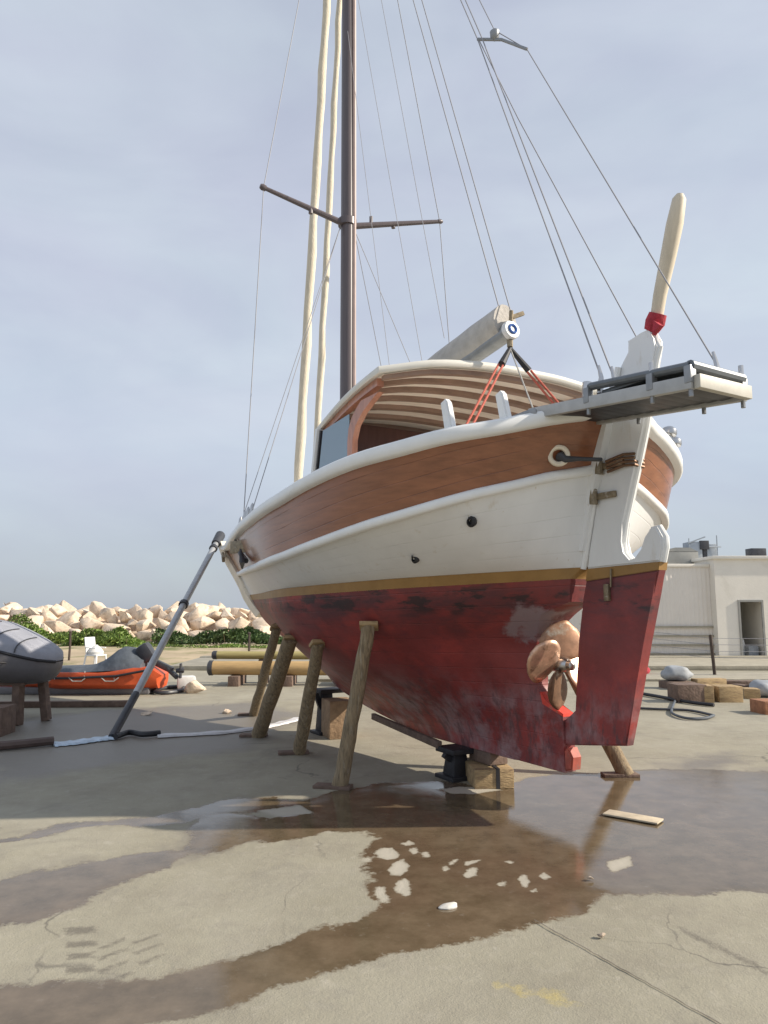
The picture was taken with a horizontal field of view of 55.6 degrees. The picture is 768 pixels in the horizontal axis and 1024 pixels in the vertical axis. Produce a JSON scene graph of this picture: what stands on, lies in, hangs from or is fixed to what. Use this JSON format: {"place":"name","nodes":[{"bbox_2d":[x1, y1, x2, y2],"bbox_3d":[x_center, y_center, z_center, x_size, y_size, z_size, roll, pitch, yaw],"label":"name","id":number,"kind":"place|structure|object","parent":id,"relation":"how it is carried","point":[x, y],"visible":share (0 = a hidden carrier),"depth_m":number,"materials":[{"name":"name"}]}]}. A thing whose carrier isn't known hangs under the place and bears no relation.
{"place":"outdoors","nodes":[
{"label":"outdoors","id":0,"kind":"place"},
{"bbox_2d":[56,643,299,664],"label":"sandy verge","id":1,"kind":"structure","parent":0,"point":[170,655],"depth_m":24.50,"materials":[{"name":"sand"}]},
{"bbox_2d":[58,626,157,646],"bbox_3d":[-11.419,5.144,29.993,4.126,0.986,1.835,0,-8,0],"label":"shrub","id":2,"kind":"object","parent":1,"relation":"on","point":[120,635],"visible":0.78,"depth_m":29.51,"materials":[{"name":"green plant"}]},
{"bbox_2d":[0,641,767,1023],"bbox_3d":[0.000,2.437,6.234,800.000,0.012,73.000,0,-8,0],"label":"ground","id":3,"kind":"structure","parent":0,"point":[220,879],"depth_m":4.40,"materials":[{"name":"concrete"}]},
{"bbox_2d":[0,704,16,736],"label":"timber baulk","id":4,"kind":"object","parent":3,"relation":"on","point":[7,718],"visible":1,"depth_m":9.32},
{"bbox_2d":[0,681,51,725],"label":"wooden cradle","id":5,"kind":"object","parent":3,"relation":"on","point":[18,693],"visible":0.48,"depth_m":10.18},
{"bbox_2d":[0,620,63,683],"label":"inflatable dinghy","id":6,"kind":"object","parent":5,"relation":"on","point":[28,656],"visible":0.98,"depth_m":10.05,"materials":[{"name":"rubber"}]},
{"bbox_2d":[0,736,53,749],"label":"brown hose","id":7,"kind":"object","parent":3,"relation":"on","point":[26,743],"visible":1,"depth_m":8.37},
{"bbox_2d":[9,613,79,643],"bbox_3d":[-18.310,4.929,31.921,11.611,1.859,2.817,0,-8,0],"label":"shrub","id":8,"kind":"object","parent":3,"relation":"on","point":[61,637],"visible":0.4,"depth_m":31.63,"materials":[{"name":"green plant"}]},
{"bbox_2d":[40,623,53,632],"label":"boulder","id":9,"kind":"object","parent":3,"relation":"on","point":[44,626],"visible":0.15,"depth_m":35.22,"materials":[{"name":"stone"}]},
{"bbox_2d":[0,700,127,707],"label":"timber baulk","id":10,"kind":"object","parent":3,"relation":"on","point":[81,703],"visible":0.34,"depth_m":11.86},
{"bbox_2d":[68,631,71,660],"bbox_3d":[-9.390,4.022,21.775,0.097,0.931,0.097,3,-8,-22],"label":"fence post","id":11,"kind":"object","parent":3,"relation":"on","point":[70,635],"visible":0.89,"depth_m":21.75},
{"bbox_2d":[54,735,113,746],"bbox_3d":[-3.633,2.754,8.774,0.702,0.022,0.292,7,-10,-43],"label":"plastic sheet","id":12,"kind":"object","parent":3,"relation":"on","point":[77,741],"visible":0.97,"depth_m":8.73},
{"bbox_2d":[0,647,168,693],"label":"orange boat","id":13,"kind":"object","parent":3,"relation":"on","point":[120,671],"visible":0.56,"depth_m":13.60,"materials":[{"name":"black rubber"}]},
{"bbox_2d":[136,642,183,678],"bbox_3d":[-4.276,2.845,13.950,0.912,0.691,0.305,0,-8,0],"label":"outboard motor","id":14,"kind":"object","parent":13,"relation":"attached to","point":[145,651],"visible":0.94,"depth_m":13.85,"materials":[{"name":"metal"}]},
{"bbox_2d":[83,637,106,664],"bbox_3d":[-7.629,3.737,19.280,0.481,0.845,0.445,-3,-8,20],"label":"plastic chair","id":15,"kind":"object","parent":3,"relation":"on","point":[92,648],"visible":0.91,"depth_m":19.21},
{"bbox_2d":[11,615,251,640],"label":"rock breakwater","id":16,"kind":"object","parent":3,"relation":"on","point":[154,621],"visible":0.02,"depth_m":37.13,"materials":[{"name":"stone"}]},
{"bbox_2d":[0,615,10,620],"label":"boulder","id":17,"kind":"object","parent":16,"relation":"on","point":[5,617],"visible":0.53,"depth_m":37.09,"materials":[{"name":"stone"}]},
{"bbox_2d":[0,604,12,614],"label":"boulder","id":18,"kind":"object","parent":16,"relation":"on","point":[5,610],"visible":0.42,"depth_m":38.15,"materials":[{"name":"stone"}]},
{"bbox_2d":[4,602,22,609],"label":"boulder","id":19,"kind":"object","parent":16,"relation":"on","point":[16,605],"visible":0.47,"depth_m":39.96,"materials":[{"name":"stone"}]},
{"bbox_2d":[10,610,27,616],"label":"boulder","id":20,"kind":"object","parent":16,"relation":"on","point":[18,612],"visible":0.42,"depth_m":37.30,"materials":[{"name":"stone"}]},
{"bbox_2d":[26,607,41,616],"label":"boulder","id":21,"kind":"object","parent":16,"relation":"on","point":[31,611],"visible":0.71,"depth_m":37.09,"materials":[{"name":"stone"}]},
{"bbox_2d":[27,615,43,627],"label":"boulder","id":22,"kind":"object","parent":16,"relation":"on","point":[38,619],"visible":0.39,"depth_m":36.08,"materials":[{"name":"stone"}]},
{"bbox_2d":[41,608,57,620],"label":"boulder","id":23,"kind":"object","parent":16,"relation":"on","point":[47,615],"visible":0.76,"depth_m":36.89,"materials":[{"name":"stone"}]},
{"bbox_2d":[43,621,70,632],"bbox_3d":[-16.234,5.691,36.239,1.371,0.684,0.622,24,0,-23],"label":"boulder","id":24,"kind":"object","parent":16,"relation":"on","point":[56,626],"visible":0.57,"depth_m":36.03,"materials":[{"name":"stone"}]},
{"bbox_2d":[49,604,67,616],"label":"boulder","id":25,"kind":"object","parent":16,"relation":"on","point":[57,610],"visible":0.69,"depth_m":37.91,"materials":[{"name":"stone"}]},
{"bbox_2d":[59,600,76,611],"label":"boulder","id":26,"kind":"object","parent":16,"relation":"on","point":[68,607],"visible":0.21,"depth_m":39.72,"materials":[{"name":"stone"}]},
{"bbox_2d":[57,611,81,624],"bbox_3d":[-15.891,5.453,37.033,0.894,0.892,1.446,-7,-10,42],"label":"boulder","id":27,"kind":"object","parent":16,"relation":"on","point":[68,618],"visible":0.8,"depth_m":36.76,"materials":[{"name":"stone"}]},
{"bbox_2d":[68,621,80,628],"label":"boulder","id":28,"kind":"object","parent":16,"relation":"on","point":[76,624],"visible":0.88,"depth_m":36.58,"materials":[{"name":"stone"}]},
{"bbox_2d":[75,608,88,618],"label":"boulder","id":29,"kind":"object","parent":16,"relation":"on","point":[82,612],"visible":0.29,"depth_m":37.83,"materials":[{"name":"stone"}]},
{"bbox_2d":[79,611,101,620],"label":"boulder","id":30,"kind":"object","parent":16,"relation":"on","point":[90,614],"visible":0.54,"depth_m":37.53,"materials":[{"name":"stone"}]},
{"bbox_2d":[80,617,103,630],"bbox_3d":[-14.651,5.716,36.711,1.150,0.885,1.089,0,-8,1],"label":"boulder","id":31,"kind":"object","parent":16,"relation":"on","point":[87,622],"visible":0.62,"depth_m":36.35,"materials":[{"name":"stone"}]},
{"bbox_2d":[89,601,106,617],"bbox_3d":[-14.956,5.181,38.079,0.848,1.077,1.362,5,-9,-35],"label":"boulder","id":32,"kind":"object","parent":16,"relation":"on","point":[95,607],"visible":0.6,"depth_m":37.74,"materials":[{"name":"stone"}]},
{"bbox_2d":[99,608,117,623],"bbox_3d":[-14.039,5.395,37.296,0.918,1.016,0.878,-3,-7,5],"label":"boulder","id":33,"kind":"object","parent":16,"relation":"on","point":[108,615],"visible":0.9,"depth_m":36.93,"materials":[{"name":"stone"}]},
{"bbox_2d":[102,623,131,631],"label":"boulder","id":34,"kind":"object","parent":16,"relation":"on","point":[107,626],"visible":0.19,"depth_m":36.38,"materials":[{"name":"stone"}]},
{"bbox_2d":[119,611,131,622],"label":"boulder","id":35,"kind":"object","parent":16,"relation":"on","point":[125,617],"visible":0.93,"depth_m":36.82,"materials":[{"name":"stone"}]},
{"bbox_2d":[127,619,137,625],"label":"boulder","id":36,"kind":"object","parent":16,"relation":"on","point":[132,622],"visible":0.64,"depth_m":36.42,"materials":[{"name":"stone"}]},
{"bbox_2d":[125,606,140,618],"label":"boulder","id":37,"kind":"object","parent":16,"relation":"on","point":[132,611],"visible":0.35,"depth_m":37.84,"materials":[{"name":"stone"}]},
{"bbox_2d":[134,608,152,620],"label":"boulder","id":38,"kind":"object","parent":16,"relation":"on","point":[143,614],"visible":0.8,"depth_m":36.79,"materials":[{"name":"stone"}]},
{"bbox_2d":[136,619,156,631],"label":"boulder","id":39,"kind":"object","parent":16,"relation":"on","point":[145,624],"visible":0.93,"depth_m":35.98,"materials":[{"name":"stone"}]},
{"bbox_2d":[149,605,162,617],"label":"boulder","id":40,"kind":"object","parent":16,"relation":"on","point":[155,610],"visible":0.51,"depth_m":38.01,"materials":[{"name":"stone"}]},
{"bbox_2d":[158,610,167,620],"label":"boulder","id":41,"kind":"object","parent":16,"relation":"on","point":[162,615],"visible":0.55,"depth_m":37.37,"materials":[{"name":"stone"}]},
{"bbox_2d":[157,618,169,628],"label":"boulder","id":42,"kind":"object","parent":16,"relation":"on","point":[162,624],"visible":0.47,"depth_m":36.08,"materials":[{"name":"stone"}]},
{"bbox_2d":[165,606,178,613],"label":"boulder","id":43,"kind":"object","parent":16,"relation":"on","point":[171,609],"visible":0.5,"depth_m":37.79,"materials":[{"name":"stone"}]},
{"bbox_2d":[165,611,188,621],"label":"boulder","id":44,"kind":"object","parent":16,"relation":"on","point":[169,616],"visible":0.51,"depth_m":37.10,"materials":[{"name":"stone"}]},
{"bbox_2d":[177,617,189,630],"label":"boulder","id":45,"kind":"object","parent":16,"relation":"on","point":[182,622],"visible":0.51,"depth_m":35.90,"materials":[{"name":"stone"}]},
{"bbox_2d":[184,602,200,612],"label":"boulder","id":46,"kind":"object","parent":16,"relation":"on","point":[191,607],"visible":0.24,"depth_m":37.76,"materials":[{"name":"stone"}]},
{"bbox_2d":[184,606,208,622],"bbox_3d":[-9.611,5.262,37.309,0.974,0.921,1.062,-4,-9,30],"label":"boulder","id":47,"kind":"object","parent":16,"relation":"on","point":[197,612],"visible":0.63,"depth_m":37.00,"materials":[{"name":"stone"}]},
{"bbox_2d":[190,616,215,630],"bbox_3d":[-9.032,5.674,36.809,1.108,0.848,1.320,-6,-10,39],"label":"boulder","id":48,"kind":"object","parent":16,"relation":"on","point":[201,623],"visible":0.9,"depth_m":36.37,"materials":[{"name":"stone"}]},
{"bbox_2d":[209,605,218,612],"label":"boulder","id":49,"kind":"object","parent":16,"relation":"on","point":[212,608],"visible":0.37,"depth_m":38.16,"materials":[{"name":"stone"}]},
{"bbox_2d":[207,611,221,620],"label":"boulder","id":50,"kind":"object","parent":16,"relation":"on","point":[215,615],"visible":0.8,"depth_m":37.13,"materials":[{"name":"stone"}]},
{"bbox_2d":[214,618,229,629],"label":"boulder","id":51,"kind":"object","parent":16,"relation":"on","point":[222,623],"visible":0.56,"depth_m":36.56,"materials":[{"name":"stone"}]},
{"bbox_2d":[221,609,234,619],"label":"boulder","id":52,"kind":"object","parent":16,"relation":"on","point":[227,614],"visible":0.92,"depth_m":37.13,"materials":[{"name":"stone"}]},
{"bbox_2d":[235,611,247,618],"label":"boulder","id":53,"kind":"object","parent":16,"relation":"on","point":[240,614],"visible":0.78,"depth_m":37.31,"materials":[{"name":"stone"}]},
{"bbox_2d":[248,610,258,620],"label":"boulder","id":54,"kind":"object","parent":16,"relation":"on","point":[251,617],"visible":0.41,"depth_m":37.58,"materials":[{"name":"stone"}]},
{"bbox_2d":[252,617,268,628],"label":"boulder","id":55,"kind":"object","parent":16,"relation":"on","point":[258,621],"visible":0.27,"depth_m":35.90,"materials":[{"name":"stone"}]},
{"bbox_2d":[113,730,160,739],"bbox_3d":[-3.060,2.772,9.089,0.513,0.070,0.354,0,-8,0],"label":"black hose","id":56,"kind":"object","parent":3,"relation":"on","point":[136,733],"visible":0.98,"depth_m":9.09,"materials":[{"name":"rubber"}]},
{"bbox_2d":[136,630,150,640],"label":"boulder","id":57,"kind":"object","parent":3,"relation":"on","point":[143,634],"visible":0.8,"depth_m":35.51,"materials":[{"name":"stone"}]},
{"bbox_2d":[108,531,224,736],"bbox_3d":[-3.300,1.603,11.658,0.190,3.121,4.980,0,-8,2],"label":"leaning pole","id":58,"kind":"object","parent":3,"relation":"on","point":[218,538],"visible":0.97,"depth_m":10.97,"materials":[{"name":"metal"}]},
{"bbox_2d":[152,685,185,694],"bbox_3d":[-4.126,3.430,14.072,0.605,0.070,1.069,0,-8,0],"label":"coiled hose","id":59,"kind":"object","parent":3,"relation":"on","point":[156,691],"visible":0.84,"depth_m":13.79,"materials":[{"name":"rubber"}]},
{"bbox_2d":[164,625,187,633],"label":"boulder","id":60,"kind":"object","parent":3,"relation":"on","point":[180,628],"visible":0.26,"depth_m":35.05,"materials":[{"name":"stone"}]},
{"bbox_2d":[177,675,195,688],"bbox_3d":[-3.950,3.409,14.579,0.360,0.260,0.300,2,-8,-17],"label":"plastic drum","id":61,"kind":"object","parent":3,"relation":"on","point":[184,680],"visible":0.51,"depth_m":14.44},
{"bbox_2d":[117,643,267,648],"bbox_3d":[-7.363,5.238,28.356,5.830,0.327,1.365,0,-8,0],"label":"grass strip","id":62,"kind":"object","parent":3,"relation":"on","point":[233,645],"visible":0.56,"depth_m":28.18,"materials":[{"name":"green plant"}]},
{"bbox_2d":[188,630,200,636],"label":"boulder","id":63,"kind":"object","parent":3,"relation":"on","point":[192,633],"visible":0.13,"depth_m":35.07,"materials":[{"name":"stone"}]},
{"bbox_2d":[184,680,206,693],"bbox_3d":[-3.625,3.337,13.850,0.452,0.282,0.271,-5,-9,32],"label":"rubble block","id":64,"kind":"object","parent":3,"relation":"on","point":[193,686],"depth_m":13.77,"materials":[{"name":"stone"}]},
{"bbox_2d":[150,625,282,644],"bbox_3d":[-6.709,5.355,31.563,6.395,0.923,2.234,0,-8,0],"label":"shrub","id":65,"kind":"object","parent":3,"relation":"on","point":[237,635],"visible":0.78,"depth_m":30.89,"materials":[{"name":"green plant"}]},
{"bbox_2d":[157,717,298,737],"bbox_3d":[-1.901,2.878,9.739,2.279,0.028,0.484,7,-10,-42],"label":"canvas hose","id":66,"kind":"object","parent":3,"relation":"on","point":[288,721],"visible":0.79,"depth_m":9.35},
{"bbox_2d":[228,675,246,686],"bbox_3d":[-3.100,3.545,15.419,0.220,0.210,0.900,0,-8,0],"label":"bearer","id":67,"kind":"object","parent":3,"relation":"on","point":[236,680],"visible":0.76,"depth_m":14.98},
{"bbox_2d":[237,623,280,715],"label":"timber shore","id":68,"kind":"structure","parent":3,"relation":"on","point":[275,629],"depth_m":10.06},
{"bbox_2d":[256,625,270,633],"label":"boulder","id":69,"kind":"object","parent":3,"relation":"on","point":[264,629],"visible":0.43,"depth_m":35.48,"materials":[{"name":"stone"}]},
{"bbox_2d":[239,633,296,737],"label":"timber shore","id":70,"kind":"structure","parent":3,"relation":"on","point":[275,684],"depth_m":8.65,"materials":[{"name":"wood"}]},
{"bbox_2d":[283,675,296,686],"bbox_3d":[-2.000,3.545,15.419,0.220,0.210,0.900,0,-8,0],"label":"bearer","id":71,"kind":"object","parent":3,"relation":"on","point":[290,680],"visible":0.55,"depth_m":14.98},
{"bbox_2d":[207,660,325,675],"bbox_3d":[-1.547,3.273,15.308,4.296,0.311,0.329,0,-8,0],"label":"yellow spar","id":72,"kind":"object","parent":71,"relation":"on","point":[242,667],"visible":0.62,"depth_m":15.19,"materials":[{"name":"wood"}]},
{"bbox_2d":[278,639,324,754],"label":"timber shore","id":73,"kind":"structure","parent":3,"relation":"on","point":[316,646],"depth_m":7.72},
{"bbox_2d":[310,687,343,735],"bbox_3d":[-0.721,2.580,9.473,0.428,0.565,0.300,4,-9,-30],"label":"keel stand","id":74,"kind":"object","parent":3,"relation":"on","point":[324,692],"visible":0.52,"depth_m":9.39,"materials":[{"name":"black metal"}]},
{"bbox_2d":[321,697,348,739],"bbox_3d":[-0.576,2.598,9.205,0.340,0.460,0.400,3,-8,-20],"label":"keel block","id":75,"kind":"object","parent":3,"relation":"on","point":[333,712],"depth_m":9.02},
{"bbox_2d":[313,621,377,790],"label":"timber shore","id":76,"kind":"structure","parent":3,"relation":"on","point":[342,773],"depth_m":6.54,"materials":[{"name":"wood"}]},
{"bbox_2d":[438,902,456,909],"bbox_3d":[0.351,2.124,3.937,0.126,0.019,0.068,5,-9,-35],"label":"plastic scrap","id":77,"kind":"object","parent":3,"relation":"on","point":[449,906],"visible":1,"depth_m":3.92,"materials":[{"name":"plastic"}]},
{"bbox_2d":[435,744,473,782],"bbox_3d":[0.734,2.388,6.967,0.418,0.290,0.300,4,-9,-30],"label":"keel stand","id":78,"kind":"object","parent":3,"relation":"on","point":[454,756],"visible":0.69,"depth_m":6.86,"materials":[{"name":"black metal"}]},
{"bbox_2d":[371,713,441,748],"bbox_3d":[0.205,2.301,7.719,0.050,0.129,1.610,3,-8,-24],"label":"timber batten","id":79,"kind":"object","parent":78,"relation":"on","point":[420,736],"visible":0.97,"depth_m":7.59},
{"bbox_2d":[218,0,751,772],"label":"wooden motorsailer","id":80,"kind":"object","parent":78,"relation":"on","point":[464,526],"visible":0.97,"depth_m":6.13,"materials":[{"name":"white paint"}]},
{"bbox_2d":[319,414,349,467],"bbox_3d":[-0.540,-0.637,7.702,0.008,0.640,0.750,4,-9,-30],"label":"side window","id":81,"kind":"structure","parent":80,"relation":"in","point":[335,437],"depth_m":7.66,"materials":[{"name":"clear glass"}]},
{"bbox_2d":[465,749,513,788],"bbox_3d":[0.960,2.364,6.799,0.360,0.294,0.575,1,-8,-6],"label":"keel block","id":82,"kind":"object","parent":3,"relation":"on","point":[485,770],"depth_m":6.54,"materials":[{"name":"brown wood"}]},
{"bbox_2d":[318,673,767,681],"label":"gravel strip","id":83,"kind":"object","parent":3,"relation":"on","point":[657,676],"depth_m":16.60,"materials":[{"name":"stone"}]},
{"bbox_2d":[564,672,639,777],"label":"timber shore","id":84,"kind":"structure","parent":3,"relation":"on","point":[619,762],"depth_m":7.01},
{"bbox_2d":[534,919,720,1023],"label":"expansion joint","id":85,"kind":"object","parent":3,"relation":"on","point":[626,971],"visible":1,"depth_m":3.25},
{"bbox_2d":[603,809,663,823],"bbox_3d":[1.909,2.339,5.596,0.420,0.013,0.150,-6,-10,38],"label":"scrap board","id":86,"kind":"object","parent":3,"relation":"on","point":[634,817],"visible":1,"depth_m":5.58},
{"bbox_2d":[569,556,767,655],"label":"workshop building","id":87,"kind":"structure","parent":3,"relation":"on","point":[720,596],"depth_m":23.00,"materials":[{"name":"paint"}]},
{"bbox_2d":[667,548,697,563],"bbox_3d":[10.006,1.569,25.010,1.160,0.620,1.000,0,-8,0],"label":"rooftop unit","id":88,"kind":"object","parent":87,"relation":"on","point":[681,555],"visible":0.43,"depth_m":24.52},
{"bbox_2d":[683,535,720,557],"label":"cooling tower","id":89,"kind":"structure","parent":87,"relation":"on","point":[704,548],"depth_m":24.76,"materials":[{"name":"metal"}]},
{"bbox_2d":[745,645,758,655],"bbox_3d":[11.569,4.431,23.018,0.340,0.420,0.400,1,-8,-6],"label":"plastic tub","id":90,"kind":"object","parent":87,"relation":"in","point":[751,648],"visible":0.43,"depth_m":22.84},
{"bbox_2d":[745,548,766,555],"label":"air conditioner","id":91,"kind":"object","parent":87,"relation":"on","point":[755,552],"visible":0.59,"depth_m":23.84,"materials":[{"name":"metal"}]},
{"bbox_2d":[640,707,711,715],"bbox_3d":[4.471,3.086,11.350,1.347,0.040,0.348,-6,-10,39],"label":"black cable","id":92,"kind":"object","parent":3,"relation":"on","point":[675,709],"visible":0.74,"depth_m":11.40,"materials":[{"name":"rubber"}]},
{"bbox_2d":[658,680,694,688],"bbox_3d":[5.891,3.475,14.663,0.500,0.150,0.500,2,-8,-14],"label":"timber offcut","id":93,"kind":"object","parent":3,"relation":"on","point":[662,683],"visible":0.46,"depth_m":14.62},
{"bbox_2d":[660,665,693,680],"bbox_3d":[5.914,3.260,14.745,0.641,0.316,0.401,0,-8,0],"label":"sack","id":94,"kind":"object","parent":93,"relation":"on","point":[675,672],"visible":1,"depth_m":14.60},
{"bbox_2d":[643,692,714,706],"bbox_3d":[4.988,3.261,12.750,0.157,0.060,1.921,3,-8,-21],"label":"black cable","id":95,"kind":"object","parent":3,"relation":"on","point":[681,700],"visible":0.81,"depth_m":12.36,"materials":[{"name":"rubber"}]},
{"bbox_2d":[667,683,706,702],"bbox_3d":[5.260,3.135,12.658,0.520,0.300,0.400,1,-8,-4],"label":"timber offcut","id":96,"kind":"object","parent":3,"relation":"on","point":[677,692],"visible":0.87,"depth_m":12.47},
{"bbox_2d":[670,699,714,719],"bbox_3d":[4.678,3.114,11.560,0.596,0.040,2.254,-1,-8,5],"label":"looped hose","id":97,"kind":"object","parent":3,"relation":"on","point":[689,718],"visible":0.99,"depth_m":10.59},
{"bbox_2d":[691,678,726,684],"bbox_3d":[6.535,3.450,14.666,0.660,0.200,0.220,2,-8,-12],"label":"timber offcut","id":98,"kind":"object","parent":3,"relation":"on","point":[710,681],"visible":0.51,"depth_m":14.58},
{"bbox_2d":[704,684,714,702],"bbox_3d":[5.585,3.144,12.656,0.180,0.280,0.400,-1,-8,10],"label":"timber offcut","id":99,"kind":"object","parent":3,"relation":"on","point":[709,693],"visible":0.65,"depth_m":12.46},
{"bbox_2d":[652,632,767,674],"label":"wire fence","id":100,"kind":"object","parent":3,"relation":"on","point":[711,644],"visible":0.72,"depth_m":17.11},
{"bbox_2d":[712,684,742,702],"bbox_3d":[5.935,3.150,12.655,0.420,0.270,0.360,0,-8,-3],"label":"timber offcut","id":101,"kind":"object","parent":3,"relation":"on","point":[727,693],"visible":0.84,"depth_m":12.48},
{"bbox_2d":[726,680,752,684],"bbox_3d":[7.217,3.504,14.845,0.900,0.140,0.250,-1,-8,8],"label":"timber offcut","id":102,"kind":"object","parent":3,"relation":"on","point":[746,682],"visible":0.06,"depth_m":14.74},
{"bbox_2d":[743,687,760,698],"bbox_3d":[6.570,3.249,13.064,0.260,0.180,0.300,-2,-8,15],"label":"timber offcut","id":103,"kind":"object","parent":3,"relation":"on","point":[751,692],"visible":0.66,"depth_m":12.93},
{"bbox_2d":[749,698,767,714],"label":"wooden block","id":104,"kind":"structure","parent":3,"relation":"on","point":[759,705],"depth_m":11.17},
{"bbox_2d":[749,679,767,696],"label":"sack","id":105,"kind":"object","parent":3,"relation":"on","point":[762,685],"visible":0.69,"depth_m":13.15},
{"bbox_3d":[-2.600,3.442,15.785,0.200,0.510,0.300,0,-8,0],"label":"bearer","id":106,"kind":"object","parent":3,"relation":"on","visible":0},
{"bbox_2d":[211,651,308,659],"bbox_3d":[-1.704,3.090,15.738,4.009,0.187,0.201,0,-8,0],"label":"olive spar","id":107,"kind":"object","parent":106,"relation":"on","point":[244,655],"visible":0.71,"depth_m":15.66,"materials":[{"name":"wood"}]},
{"bbox_2d":[0,0,767,608],"label":"sky","id":108,"kind":"structure","parent":0,"point":[136,136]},
{"bbox_2d":[171,656,767,669],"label":"pavement","id":109,"kind":"structure","parent":0,"point":[705,663],"depth_m":20.08,"materials":[{"name":"concrete"}]},
{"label":"boulder","id":110,"kind":"object","parent":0,"visible":0},
{"bbox_2d":[228,616,251,628],"bbox_3d":[-7.071,5.666,36.164,1.275,0.742,1.012,1,-24,-29],"label":"boulder","id":111,"kind":"object","parent":110,"relation":"on","point":[241,622],"visible":0.46,"depth_m":35.89,"materials":[{"name":"stone"}]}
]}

